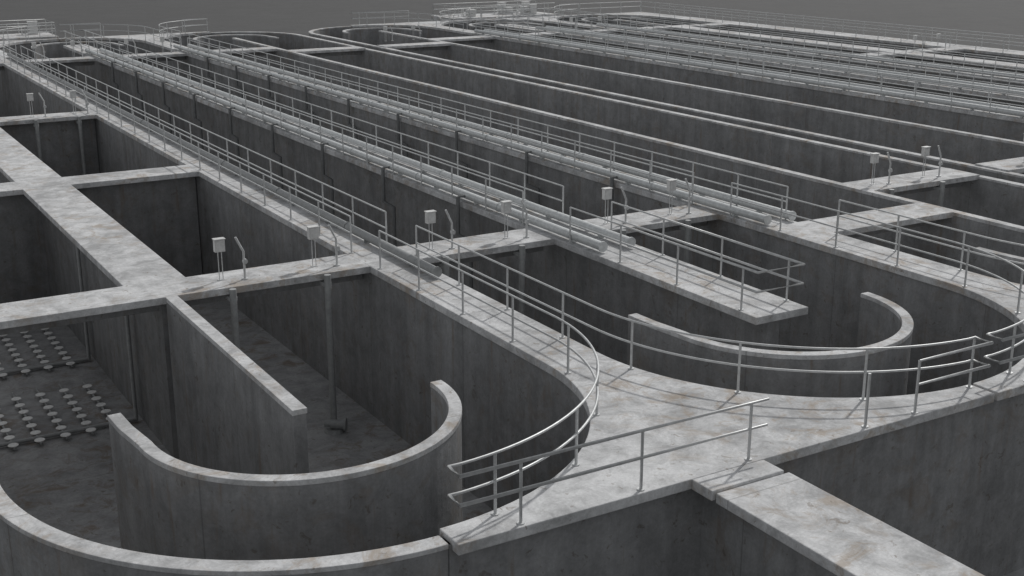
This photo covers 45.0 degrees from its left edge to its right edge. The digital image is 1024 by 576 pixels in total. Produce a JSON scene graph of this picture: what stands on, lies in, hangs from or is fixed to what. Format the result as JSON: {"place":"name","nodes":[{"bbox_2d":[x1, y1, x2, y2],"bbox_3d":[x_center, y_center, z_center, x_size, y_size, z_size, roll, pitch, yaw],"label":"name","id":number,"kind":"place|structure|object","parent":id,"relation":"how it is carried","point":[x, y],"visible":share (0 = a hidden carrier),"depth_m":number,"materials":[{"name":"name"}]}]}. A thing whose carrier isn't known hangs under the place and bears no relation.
{"place":"outdoors","nodes":[
{"label":"outdoors","id":0,"kind":"place"},
{"bbox_2d":[0,32,58,40],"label":"valve platform","id":1,"kind":"structure","parent":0,"point":[43,35],"depth_m":101.96,"materials":[{"name":"concrete"}]},
{"bbox_2d":[0,19,54,37],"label":"guardrail","id":2,"kind":"object","parent":1,"relation":"on","point":[39,29],"visible":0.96,"depth_m":101.67,"materials":[{"name":"metal"}]},
{"bbox_2d":[431,12,556,20],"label":"valve platform","id":3,"kind":"structure","parent":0,"point":[483,16],"depth_m":123.89,"materials":[{"name":"concrete"}]},
{"bbox_2d":[433,0,553,17],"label":"guardrail","id":4,"kind":"object","parent":3,"relation":"on","point":[523,9],"visible":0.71,"depth_m":123.96,"materials":[{"name":"metal"}]},
{"bbox_2d":[0,300,1023,575],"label":"basin floor","id":5,"kind":"structure","parent":0,"point":[62,484],"depth_m":35.66,"materials":[{"name":"concrete"}]},
{"bbox_2d":[33,120,42,161],"bbox_3d":[-23.296,-5.993,61.283,0.674,4.690,0.615,1,17,3],"label":"submersible mixer","id":6,"kind":"object","parent":5,"relation":"on","point":[37,133],"visible":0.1,"depth_m":60.82,"materials":[{"name":"metal"}]},
{"bbox_2d":[0,245,90,378],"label":"aeration diffuser grid","id":7,"kind":"object","parent":5,"relation":"on","point":[49,366],"visible":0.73,"depth_m":40.81,"materials":[{"name":"metal"}]},
{"bbox_2d":[0,315,137,449],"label":"aeration diffuser grid","id":8,"kind":"object","parent":5,"relation":"on","point":[40,439],"visible":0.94,"depth_m":35.74,"materials":[{"name":"metal"}]},
{"bbox_2d":[31,41,124,85],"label":"curved guide wall","id":9,"kind":"structure","parent":5,"relation":"on","point":[55,50],"depth_m":98.92,"materials":[{"name":"concrete"}]},
{"bbox_2d":[76,116,86,174],"bbox_3d":[-21.535,-6.293,62.289,0.674,4.690,0.615,1,17,3],"label":"submersible mixer","id":10,"kind":"object","parent":5,"relation":"on","point":[79,121],"visible":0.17,"depth_m":61.96,"materials":[{"name":"metal"}]},
{"bbox_2d":[0,172,178,458],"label":"divider wall","id":11,"kind":"structure","parent":5,"relation":"on","point":[150,343],"depth_m":37.16,"materials":[{"name":"concrete"}]},
{"bbox_2d":[0,128,184,286],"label":"divider walkway","id":12,"kind":"structure","parent":11,"relation":"on","point":[116,253],"depth_m":40.03,"materials":[{"name":"concrete"}]},
{"bbox_2d":[0,165,201,303],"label":"concrete wall","id":13,"kind":"structure","parent":5,"relation":"on","point":[155,210],"depth_m":47.52,"materials":[{"name":"concrete"}]},
{"bbox_2d":[0,485,448,575],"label":"basin wall","id":14,"kind":"structure","parent":5,"relation":"on","point":[30,545],"depth_m":19.34,"materials":[{"name":"concrete"}]},
{"bbox_2d":[0,254,369,334],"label":"cross walkway slab","id":15,"kind":"structure","parent":14,"relation":"on","point":[52,311],"depth_m":32.74,"materials":[{"name":"concrete"}]},
{"bbox_2d":[212,237,225,280],"bbox_3d":[-7.905,-0.774,33.477,0.320,1.175,0.210,-10,19,-29],"label":"control box","id":16,"kind":"object","parent":15,"relation":"on","point":[218,244],"visible":1,"depth_m":33.31,"materials":[{"name":"metal"}]},
{"bbox_2d":[306,225,318,266],"bbox_3d":[-5.586,-1.169,34.802,0.320,1.175,0.210,-10,19,-29],"label":"control box","id":17,"kind":"object","parent":15,"relation":"on","point":[312,232],"visible":1,"depth_m":34.64,"materials":[{"name":"metal"}]},
{"bbox_2d":[225,288,239,348],"bbox_3d":[-7.386,2.274,33.554,0.674,4.690,0.615,1,17,3],"label":"submersible mixer","id":18,"kind":"object","parent":5,"relation":"on","point":[232,298],"visible":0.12,"depth_m":33.02,"materials":[{"name":"metal"}]},
{"bbox_2d":[193,34,278,49],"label":"curved guide wall","id":19,"kind":"structure","parent":5,"relation":"on","point":[273,41],"depth_m":105.24,"materials":[{"name":"concrete"}]},
{"bbox_2d":[165,296,308,474],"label":"divider wall","id":20,"kind":"structure","parent":5,"relation":"on","point":[237,410],"depth_m":28.78,"materials":[{"name":"concrete"}]},
{"bbox_2d":[107,380,462,559],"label":"curved guide wall","id":21,"kind":"structure","parent":5,"relation":"on","point":[168,505],"depth_m":22.43,"materials":[{"name":"concrete"}]},
{"bbox_2d":[320,274,347,434],"bbox_3d":[-5.067,1.879,34.879,0.674,4.690,0.615,1,17,3],"label":"submersible mixer","id":22,"kind":"object","parent":5,"relation":"on","point":[333,425],"visible":1,"depth_m":34.93,"materials":[{"name":"metal"}]},
{"bbox_2d":[342,28,421,45],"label":"curved guide wall","id":23,"kind":"structure","parent":5,"relation":"on","point":[367,35],"depth_m":111.90,"materials":[{"name":"concrete"}]},
{"bbox_2d":[74,52,779,364],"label":"divider wall","id":24,"kind":"structure","parent":5,"relation":"on","point":[602,286],"depth_m":45.24,"materials":[{"name":"concrete"}]},
{"bbox_2d":[63,44,807,324],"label":"divider walkway","id":25,"kind":"structure","parent":24,"relation":"on","point":[725,297],"depth_m":36.45,"materials":[{"name":"concrete"}]},
{"bbox_2d":[64,30,110,54],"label":"guardrail","id":26,"kind":"object","parent":25,"relation":"on","point":[65,37],"visible":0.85,"depth_m":93.67,"materials":[{"name":"metal"}]},
{"bbox_2d":[96,42,524,224],"bbox_3d":[-14.422,-9.641,63.292,0.140,1.135,57.833,-10,19,-29],"label":"guardrail","id":27,"kind":"object","parent":25,"relation":"on","point":[393,159],"visible":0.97,"depth_m":51.48,"materials":[{"name":"metal"}]},
{"bbox_2d":[118,41,563,212],"bbox_3d":[-13.108,-9.865,64.043,0.140,1.135,57.833,-10,19,-29],"label":"guardrail","id":28,"kind":"object","parent":25,"relation":"on","point":[331,121],"visible":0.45,"depth_m":52.60,"materials":[{"name":"metal"}]},
{"bbox_2d":[85,48,607,288],"bbox_3d":[-14.387,-7.026,64.075,0.636,5.055,66.130,-10,19,-29],"label":"air header pipe","id":29,"kind":"object","parent":25,"relation":"on","point":[600,246],"visible":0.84,"depth_m":50.17,"materials":[{"name":"metal"}]},
{"bbox_2d":[99,48,635,247],"bbox_3d":[-13.375,-9.449,63.982,0.320,0.358,66.130,-10,19,-29],"label":"air header pipe","id":30,"kind":"object","parent":25,"relation":"on","point":[548,213],"visible":0.77,"depth_m":47.59,"materials":[{"name":"metal"}]},
{"bbox_2d":[568,201,804,310],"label":"guardrail","id":31,"kind":"object","parent":25,"relation":"on","point":[742,286],"visible":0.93,"depth_m":33.25,"materials":[{"name":"metal"}]},
{"bbox_2d":[0,41,986,575],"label":"basin wall","id":32,"kind":"structure","parent":5,"relation":"on","point":[396,351],"depth_m":29.52,"materials":[{"name":"concrete"}]},
{"bbox_2d":[0,111,99,176],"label":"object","id":33,"kind":"structure","parent":32,"relation":"on","point":[60,144],"depth_m":62.20,"materials":[{"name":"concrete"}]},
{"bbox_2d":[25,56,95,67],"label":"cross walkway slab","id":34,"kind":"structure","parent":32,"relation":"on","point":[79,61],"depth_m":86.91,"materials":[{"name":"concrete"}]},
{"bbox_2d":[398,228,554,266],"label":"cross walkway slab","id":35,"kind":"structure","parent":32,"relation":"on","point":[493,245],"depth_m":37.45,"materials":[{"name":"concrete"}]},
{"bbox_2d":[424,210,436,248],"bbox_3d":[-2.408,-1.710,36.618,0.320,1.175,0.210,-10,19,-29],"label":"control box","id":36,"kind":"object","parent":35,"relation":"on","point":[430,216],"visible":0.91,"depth_m":36.45,"materials":[{"name":"metal"}]},
{"bbox_2d":[500,200,511,238],"bbox_3d":[-0.175,-2.090,37.894,0.320,1.175,0.210,-10,19,-29],"label":"control box","id":37,"kind":"object","parent":35,"relation":"on","point":[505,206],"visible":1,"depth_m":37.73,"materials":[{"name":"metal"}]},
{"bbox_2d":[0,38,994,555],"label":"walkway deck","id":38,"kind":"structure","parent":32,"relation":"on","point":[636,398],"depth_m":24.69,"materials":[{"name":"concrete"}]},
{"bbox_2d":[0,24,55,52],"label":"guardrail","id":39,"kind":"object","parent":38,"relation":"on","point":[25,33],"visible":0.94,"depth_m":99.59,"materials":[{"name":"metal"}]},
{"bbox_2d":[3,47,353,253],"bbox_3d":[-19.696,-8.743,60.279,0.140,1.135,58.633,-10,19,-29],"label":"guardrail","id":40,"kind":"object","parent":38,"relation":"on","point":[219,166],"visible":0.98,"depth_m":48.30,"materials":[{"name":"metal"}]},
{"bbox_2d":[20,45,386,241],"bbox_3d":[-18.717,-8.910,60.839,0.140,1.135,58.633,-10,19,-29],"label":"guardrail","id":41,"kind":"object","parent":38,"relation":"on","point":[271,173],"visible":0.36,"depth_m":48.72,"materials":[{"name":"metal"}]},
{"bbox_2d":[7,53,441,276],"bbox_3d":[-18.915,-8.501,60.819,0.310,0.348,65.930,-10,19,-29],"label":"air header pipe","id":42,"kind":"object","parent":38,"relation":"on","point":[367,237],"visible":0.76,"depth_m":43.97,"materials":[{"name":"grey metal"}]},
{"bbox_2d":[378,230,768,524],"bbox_3d":[-1.952,1.131,27.137,6.352,1.147,15.213,-10,19,-29],"label":"guardrail","id":43,"kind":"object","parent":38,"relation":"on","point":[540,458],"visible":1,"depth_m":21.25,"materials":[{"name":"metal"}]},
{"bbox_2d":[415,225,993,413],"bbox_3d":[2.489,0.569,29.022,16.195,1.146,3.627,13,21,37],"label":"guardrail","id":44,"kind":"object","parent":38,"relation":"on","point":[919,368],"visible":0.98,"depth_m":25.55,"materials":[{"name":"metal"}]},
{"bbox_2d":[861,373,870,427],"bbox_3d":[6.827,2.156,23.744,0.140,1.100,0.133,-10,19,-29],"label":"rail post","id":45,"kind":"object","parent":38,"relation":"on","point":[864,425],"visible":1,"depth_m":23.73,"materials":[{"name":"metal"}]},
{"bbox_2d":[469,22,541,30],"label":"curved guide wall","id":46,"kind":"structure","parent":5,"relation":"on","point":[473,26],"depth_m":118.07,"materials":[{"name":"concrete"}]},
{"bbox_2d":[514,245,524,314],"bbox_3d":[0.344,0.957,37.971,0.674,4.690,0.615,1,17,3],"label":"submersible mixer","id":47,"kind":"object","parent":5,"relation":"on","point":[520,252],"visible":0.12,"depth_m":37.50,"materials":[{"name":"metal"}]},
{"bbox_2d":[59,33,1023,575],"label":"basin wall","id":48,"kind":"structure","parent":5,"relation":"on","point":[831,289],"depth_m":37.88,"materials":[{"name":"concrete"}]},
{"bbox_2d":[123,51,186,61],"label":"cross walkway slab","id":49,"kind":"structure","parent":48,"relation":"on","point":[180,55],"depth_m":90.18,"materials":[{"name":"concrete"}]},
{"bbox_2d":[58,32,1023,400],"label":"walkway deck","id":50,"kind":"structure","parent":48,"relation":"on","point":[1000,296],"depth_m":37.89,"materials":[{"name":"concrete"}]},
{"bbox_2d":[58,23,181,50],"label":"guardrail","id":51,"kind":"object","parent":50,"relation":"on","point":[100,30],"visible":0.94,"depth_m":101.88,"materials":[{"name":"metal"}]},
{"bbox_2d":[159,18,207,45],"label":"guardrail","id":52,"kind":"object","parent":50,"relation":"on","point":[184,25],"visible":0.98,"depth_m":105.70,"materials":[{"name":"metal"}]},
{"bbox_2d":[187,38,693,204],"bbox_3d":[-8.770,-10.604,66.521,0.140,1.135,58.633,-10,19,-29],"label":"guardrail","id":53,"kind":"object","parent":50,"relation":"on","point":[541,144],"visible":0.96,"depth_m":54.82,"materials":[{"name":"metal"}]},
{"bbox_2d":[173,44,771,224],"bbox_3d":[-8.803,-7.977,67.265,0.576,5.055,65.930,-10,19,-29],"label":"air header pipe","id":54,"kind":"object","parent":50,"relation":"on","point":[734,211],"visible":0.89,"depth_m":53.22,"materials":[{"name":"metal"}]},
{"bbox_2d":[189,33,788,219],"bbox_3d":[-7.782,-10.772,67.085,0.140,1.135,65.433,-10,19,-29],"label":"guardrail","id":55,"kind":"object","parent":50,"relation":"on","point":[579,145],"visible":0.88,"depth_m":53.13,"materials":[{"name":"metal"}]},
{"bbox_2d":[187,44,795,220],"bbox_3d":[-7.783,-10.401,67.177,0.320,0.358,65.930,-10,19,-29],"label":"air header pipe","id":56,"kind":"object","parent":50,"relation":"on","point":[704,191],"visible":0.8,"depth_m":51.81,"materials":[{"name":"metal"}]},
{"bbox_2d":[728,182,1023,380],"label":"guardrail","id":57,"kind":"object","parent":50,"relation":"on","point":[1012,338],"visible":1,"depth_m":33.20,"materials":[{"name":"metal"}]},
{"bbox_2d":[837,199,1023,270],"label":"guardrail","id":58,"kind":"object","parent":50,"relation":"on","point":[962,248],"visible":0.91,"depth_m":35.28,"materials":[{"name":"metal"}]},
{"bbox_2d":[584,205,718,236],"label":"cross walkway slab","id":59,"kind":"structure","parent":48,"relation":"on","point":[698,217],"depth_m":40.71,"materials":[{"name":"concrete"}]},
{"bbox_2d":[581,17,651,24],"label":"curved guide wall","id":60,"kind":"structure","parent":5,"relation":"on","point":[608,20],"depth_m":124.29,"materials":[{"name":"concrete"}]},
{"bbox_2d":[210,32,1023,225],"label":"basin wall","id":61,"kind":"structure","parent":5,"relation":"on","point":[994,198],"depth_m":61.85,"materials":[{"name":"concrete"}]},
{"bbox_2d":[287,46,365,56],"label":"cross walkway slab","id":62,"kind":"structure","parent":61,"relation":"on","point":[335,51],"depth_m":93.67,"materials":[{"name":"concrete"}]},
{"bbox_2d":[840,168,979,195],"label":"cross walkway slab","id":63,"kind":"structure","parent":61,"relation":"on","point":[907,183],"depth_m":46.66,"materials":[{"name":"concrete"}]},
{"bbox_2d":[232,38,1023,271],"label":"divider wall","id":64,"kind":"structure","parent":5,"relation":"on","point":[827,193],"depth_m":52.85,"materials":[{"name":"concrete"}]},
{"bbox_2d":[203,47,278,57],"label":"cross walkway slab","id":65,"kind":"structure","parent":64,"relation":"on","point":[269,50],"depth_m":93.48,"materials":[{"name":"concrete"}]},
{"bbox_2d":[799,203,955,237],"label":"cross walkway slab","id":66,"kind":"structure","parent":64,"relation":"on","point":[926,212],"depth_m":40.71,"materials":[{"name":"concrete"}]},
{"bbox_2d":[613,19,670,26],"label":"divider wall","id":67,"kind":"structure","parent":5,"relation":"on","point":[627,22],"depth_m":119.10,"materials":[{"name":"concrete"}]},
{"bbox_2d":[309,26,1023,183],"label":"basin wall","id":68,"kind":"structure","parent":5,"relation":"on","point":[334,34],"depth_m":63.22,"materials":[{"name":"concrete"}]},
{"bbox_2d":[377,41,450,51],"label":"cross walkway slab","id":69,"kind":"structure","parent":68,"relation":"on","point":[424,46],"depth_m":97.25,"materials":[{"name":"concrete"}]},
{"bbox_2d":[975,157,1023,173],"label":"cross walkway slab","id":70,"kind":"structure","parent":68,"relation":"on","point":[1015,165],"depth_m":49.52,"materials":[{"name":"concrete"}]},
{"bbox_2d":[679,220,690,262],"bbox_3d":[5.799,0.028,41.087,0.674,4.690,0.615,1,17,3],"label":"submersible mixer","id":71,"kind":"object","parent":5,"relation":"on","point":[687,240],"visible":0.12,"depth_m":40.53,"materials":[{"name":"metal"}]},
{"bbox_2d":[352,22,1023,141],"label":"basin wall","id":72,"kind":"structure","parent":5,"relation":"on","point":[999,128],"depth_m":75.72,"materials":[{"name":"concrete"}]},
{"bbox_2d":[350,20,1023,122],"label":"walkway deck","id":73,"kind":"structure","parent":72,"relation":"on","point":[432,25],"depth_m":79.33,"materials":[{"name":"concrete"}]},
{"bbox_2d":[351,10,463,31],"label":"guardrail","id":74,"kind":"object","parent":73,"relation":"on","point":[366,17],"visible":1,"depth_m":114.79,"materials":[{"name":"metal"}]},
{"bbox_2d":[474,29,1023,117],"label":"air header pipe","id":75,"kind":"object","parent":73,"relation":"on","point":[924,99],"visible":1,"depth_m":74.71,"materials":[{"name":"metal"}]},
{"bbox_2d":[475,20,1023,113],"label":"guardrail","id":76,"kind":"object","parent":73,"relation":"on","point":[790,72],"visible":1,"depth_m":75.00,"materials":[{"name":"metal"}]},
{"bbox_2d":[484,29,1023,110],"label":"air header pipe","id":77,"kind":"object","parent":73,"relation":"on","point":[863,85],"visible":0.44,"depth_m":75.56,"materials":[{"name":"metal"}]},
{"bbox_2d":[507,22,1023,102],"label":"guardrail","id":78,"kind":"object","parent":73,"relation":"on","point":[668,51],"visible":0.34,"depth_m":76.05,"materials":[{"name":"metal"}]},
{"bbox_2d":[379,31,1023,164],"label":"divider wall","id":79,"kind":"structure","parent":5,"relation":"on","point":[965,147],"depth_m":68.87,"materials":[{"name":"concrete"}]},
{"bbox_2d":[426,35,494,43],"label":"cross walkway slab","id":80,"kind":"structure","parent":79,"relation":"on","point":[473,39],"depth_m":102.80,"materials":[{"name":"concrete"}]},
{"bbox_2d":[472,17,1023,88],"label":"basin wall","id":81,"kind":"structure","parent":5,"relation":"on","point":[755,51],"depth_m":90.72,"materials":[{"name":"concrete"}]},
{"bbox_2d":[634,23,729,31],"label":"cross walkway slab","id":82,"kind":"structure","parent":81,"relation":"on","point":[715,25],"depth_m":114.44,"materials":[{"name":"concrete"}]},
{"bbox_2d":[472,15,1023,83],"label":"walkway deck","id":83,"kind":"structure","parent":81,"relation":"on","point":[552,19],"depth_m":94.84,"materials":[{"name":"concrete"}]},
{"bbox_2d":[471,6,607,23],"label":"guardrail","id":84,"kind":"object","parent":83,"relation":"on","point":[533,13],"visible":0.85,"depth_m":120.56,"materials":[{"name":"metal"}]},
{"bbox_2d":[596,23,1023,78],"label":"air header pipe","id":85,"kind":"object","parent":83,"relation":"on","point":[862,56],"visible":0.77,"depth_m":88.38,"materials":[{"name":"metal"}]},
{"bbox_2d":[620,17,1023,79],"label":"guardrail","id":86,"kind":"object","parent":83,"relation":"on","point":[708,33],"visible":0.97,"depth_m":87.76,"materials":[{"name":"metal"}]},
{"bbox_2d":[630,17,1023,69],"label":"guardrail","id":87,"kind":"object","parent":83,"relation":"on","point":[804,42],"visible":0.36,"depth_m":88.84,"materials":[{"name":"metal"}]},
{"bbox_2d":[502,28,1023,107],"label":"divider wall","id":88,"kind":"structure","parent":5,"relation":"on","point":[857,80],"depth_m":82.36,"materials":[{"name":"concrete"}]},
{"bbox_2d":[494,24,1023,101],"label":"divider walkway","id":89,"kind":"structure","parent":88,"relation":"on","point":[923,85],"depth_m":82.47,"materials":[{"name":"concrete"}]},
{"bbox_2d":[496,12,558,30],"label":"guardrail","id":90,"kind":"object","parent":89,"relation":"on","point":[527,19],"visible":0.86,"depth_m":112.01,"materials":[{"name":"metal"}]},
{"bbox_2d":[536,26,1023,96],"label":"air header pipe","id":91,"kind":"object","parent":89,"relation":"on","point":[829,67],"visible":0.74,"depth_m":81.51,"materials":[{"name":"metal"}]},
{"bbox_2d":[545,26,1023,90],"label":"air header pipe","id":92,"kind":"object","parent":89,"relation":"on","point":[897,73],"visible":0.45,"depth_m":82.56,"materials":[{"name":"metal"}]},
{"bbox_2d":[559,20,1023,95],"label":"guardrail","id":93,"kind":"object","parent":89,"relation":"on","point":[849,64],"visible":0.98,"depth_m":81.17,"materials":[{"name":"metal"}]},
{"bbox_2d":[575,20,1023,83],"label":"guardrail","id":94,"kind":"object","parent":89,"relation":"on","point":[925,70],"visible":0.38,"depth_m":82.33,"materials":[{"name":"metal"}]},
{"bbox_2d":[627,292,913,397],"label":"curved guide wall","id":95,"kind":"structure","parent":5,"relation":"on","point":[884,322],"depth_m":28.76,"materials":[{"name":"concrete"}]},
{"bbox_2d":[580,16,1023,63],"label":"basin wall","id":96,"kind":"structure","parent":5,"relation":"on","point":[859,44],"depth_m":104.53,"materials":[{"name":"concrete"}]},
{"bbox_2d":[580,12,1023,57],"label":"walkway deck","id":97,"kind":"structure","parent":96,"relation":"on","point":[982,50],"depth_m":106.34,"materials":[{"name":"concrete"}]},
{"bbox_2d":[641,1,1023,49],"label":"guardrail","id":98,"kind":"object","parent":97,"relation":"on","point":[715,13],"visible":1,"depth_m":106.94,"materials":[{"name":"metal"}]},
{"bbox_2d":[659,5,1023,52],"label":"guardrail","id":99,"kind":"object","parent":97,"relation":"on","point":[901,34],"visible":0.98,"depth_m":103.23,"materials":[{"name":"metal"}]},
{"bbox_2d":[675,30,1023,74],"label":"divider wall","id":100,"kind":"structure","parent":5,"relation":"on","point":[850,52],"depth_m":96.48,"materials":[{"name":"concrete"}]},
{"bbox_2d":[675,26,1023,69],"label":"divider walkway","id":101,"kind":"structure","parent":100,"relation":"on","point":[928,55],"depth_m":94.75,"materials":[{"name":"concrete"}]},
{"bbox_2d":[856,47,963,59],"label":"cross walkway slab","id":102,"kind":"structure","parent":5,"relation":"on","point":[952,50],"depth_m":92.24,"materials":[{"name":"concrete"}]},
{"bbox_2d":[971,247,1023,284],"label":"curved guide wall","id":103,"kind":"structure","parent":5,"relation":"on","point":[1005,270],"depth_m":36.42,"materials":[{"name":"concrete"}]},
{"bbox_2d":[0,0,1023,50],"bbox_3d":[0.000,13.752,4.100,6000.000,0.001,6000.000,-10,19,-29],"label":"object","id":104,"kind":"structure","parent":0,"point":[305,17],"depth_m":196.87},
{"bbox_2d":[699,496,836,575],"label":"basin wall","id":105,"kind":"structure","parent":104,"relation":"on","point":[732,544],"depth_m":21.47,"materials":[{"name":"concrete"}]},
{"bbox_2d":[692,460,783,500],"bbox_3d":[4.002,3.394,21.874,1.650,0.197,0.548,-10,19,-29],"label":"walkway landing","id":106,"kind":"object","parent":105,"relation":"on","point":[710,487],"visible":0.89,"depth_m":21.74,"materials":[{"name":"concrete"}]},
{"bbox_2d":[716,472,983,575],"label":"walkway deck","id":107,"kind":"structure","parent":105,"relation":"on","point":[829,532],"depth_m":19.92,"materials":[{"name":"concrete"}]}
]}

